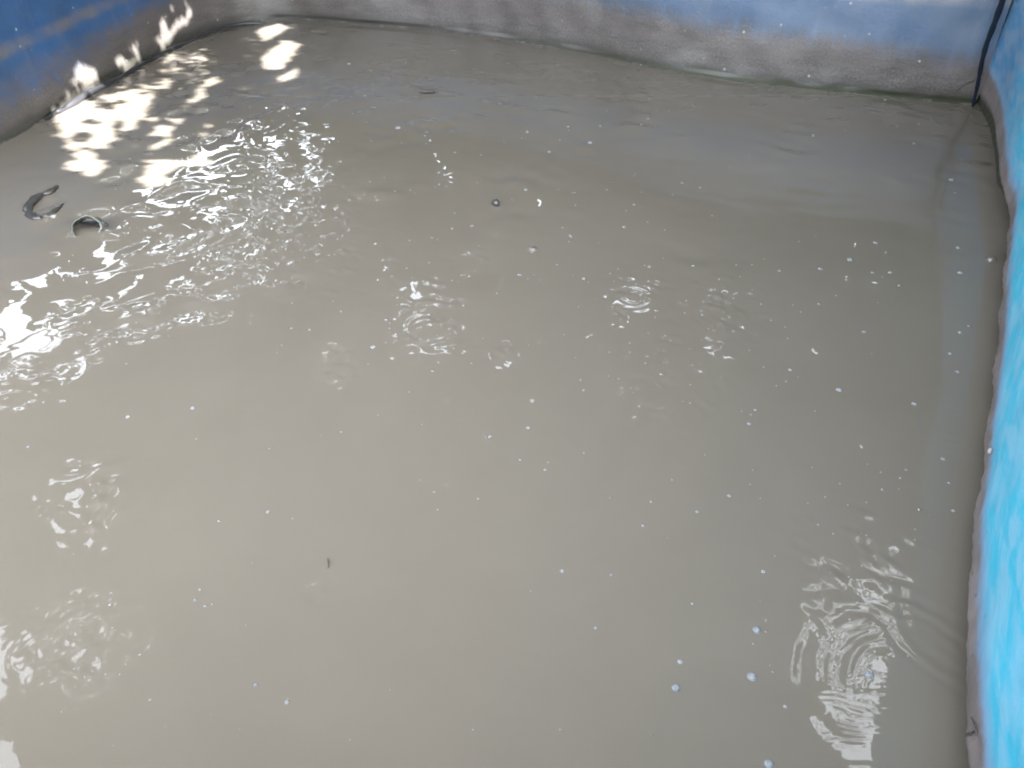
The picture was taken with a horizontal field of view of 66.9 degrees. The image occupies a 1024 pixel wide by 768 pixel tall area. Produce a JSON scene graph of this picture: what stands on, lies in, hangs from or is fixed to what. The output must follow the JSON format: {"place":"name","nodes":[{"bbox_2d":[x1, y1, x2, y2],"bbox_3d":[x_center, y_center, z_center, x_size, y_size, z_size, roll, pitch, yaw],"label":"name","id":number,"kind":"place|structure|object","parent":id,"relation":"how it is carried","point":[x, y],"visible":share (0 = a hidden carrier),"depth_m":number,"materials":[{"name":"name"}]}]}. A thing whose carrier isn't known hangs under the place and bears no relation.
{"place":"outdoors","nodes":[
{"label":"outdoors","id":0,"kind":"place"},
{"bbox_2d":[0,19,1009,767],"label":"water","id":1,"kind":"structure","parent":0,"point":[434,613],"depth_m":1.96,"materials":[{"name":"grey liquid"}]},
{"bbox_2d":[22,185,64,219],"bbox_3d":[-1.768,-0.710,2.981,0.156,0.042,0.382,0,38,0],"label":"fish","id":2,"kind":"object","parent":1,"relation":"in","point":[30,204],"visible":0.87,"depth_m":2.91},
{"bbox_2d":[71,215,107,236],"bbox_3d":[-1.517,-0.552,2.784,0.128,0.102,0.108,4,2,-15],"label":"plastic cup","id":3,"kind":"object","parent":1,"relation":"in","point":[102,223],"visible":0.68,"depth_m":2.76,"materials":[{"name":"grey plastic"}]},
{"bbox_2d":[45,21,263,120],"bbox_3d":[-2.003,-1.816,4.422,0.405,0.065,2.302,13,39,16],"label":"hose","id":4,"kind":"object","parent":1,"relation":"on","point":[81,97],"visible":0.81,"depth_m":4.22,"materials":[{"name":"grey plastic"}]},
{"bbox_2d":[419,89,434,93],"bbox_3d":[-0.439,-1.508,3.996,0.080,0.020,0.025,2,38,2],"label":"twig","id":5,"kind":"object","parent":1,"relation":"on","point":[424,91],"visible":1,"depth_m":3.99,"materials":[{"name":"wood"}]},
{"bbox_2d":[61,62,929,745],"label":"floating dust","id":6,"kind":"object","parent":1,"relation":"on","point":[483,338],"visible":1,"depth_m":2.20,"materials":[{"name":"white"}]},
{"bbox_2d":[492,199,499,206],"bbox_3d":[-0.061,-0.684,2.933,0.026,0.030,0.034,-9,60,-30],"label":"seed","id":7,"kind":"object","parent":1,"relation":"on","point":[495,202],"visible":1,"depth_m":2.92,"materials":[{"name":"white"}]},
{"bbox_2d":[672,684,679,691],"bbox_3d":[0.287,0.531,1.357,0.016,0.004,0.015,0,38,0],"label":"bubble","id":8,"kind":"object","parent":1,"relation":"on","point":[675,687],"visible":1,"depth_m":1.35,"materials":[{"name":"white liquid"}]},
{"bbox_2d":[747,672,756,680],"bbox_3d":[0.426,0.517,1.374,0.018,0.005,0.018,0,38,0],"label":"bubble","id":9,"kind":"object","parent":1,"relation":"on","point":[751,676],"visible":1,"depth_m":1.37,"materials":[{"name":"white liquid"}]},
{"bbox_2d":[753,626,761,633],"bbox_3d":[0.459,0.459,1.451,0.017,0.004,0.016,0,38,0],"label":"bubble","id":10,"kind":"object","parent":1,"relation":"on","point":[757,629],"visible":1,"depth_m":1.45,"materials":[{"name":"white liquid"}]},
{"bbox_2d":[764,759,773,767],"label":"bubble","id":11,"kind":"object","parent":1,"relation":"on","point":[768,763],"visible":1,"depth_m":1.25,"materials":[{"name":"white liquid"}]},
{"bbox_2d":[864,671,873,678],"bbox_3d":[0.635,0.515,1.377,0.016,0.004,0.016,0,38,0],"label":"bubble","id":12,"kind":"object","parent":1,"relation":"on","point":[869,674],"visible":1,"depth_m":1.38,"materials":[{"name":"white liquid"}]},
{"label":"ground","id":13,"kind":"structure","parent":0,"visible":0},
{"bbox_2d":[0,0,1011,143],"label":"tank wall","id":14,"kind":"structure","parent":13,"relation":"on","point":[55,54],"depth_m":4.04,"materials":[{"name":"blue plastic"}]},
{"bbox_2d":[965,0,1023,767],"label":"tank wall","id":15,"kind":"structure","parent":13,"relation":"on","point":[995,672],"depth_m":1.44,"materials":[{"name":"blue plastic"}]},
{"bbox_2d":[964,717,976,736],"bbox_3d":[0.704,0.529,1.192,0.008,0.030,0.040,12,39,15],"label":"twig","id":16,"kind":"object","parent":15,"relation":"attached to","point":[971,732],"visible":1,"depth_m":1.19,"materials":[{"name":"wood"}]},
{"bbox_2d":[971,0,1005,105],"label":"rope","id":17,"kind":"object","parent":15,"relation":"hanging from","point":[998,13],"visible":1,"depth_m":3.63,"materials":[{"name":"black"}]}
]}

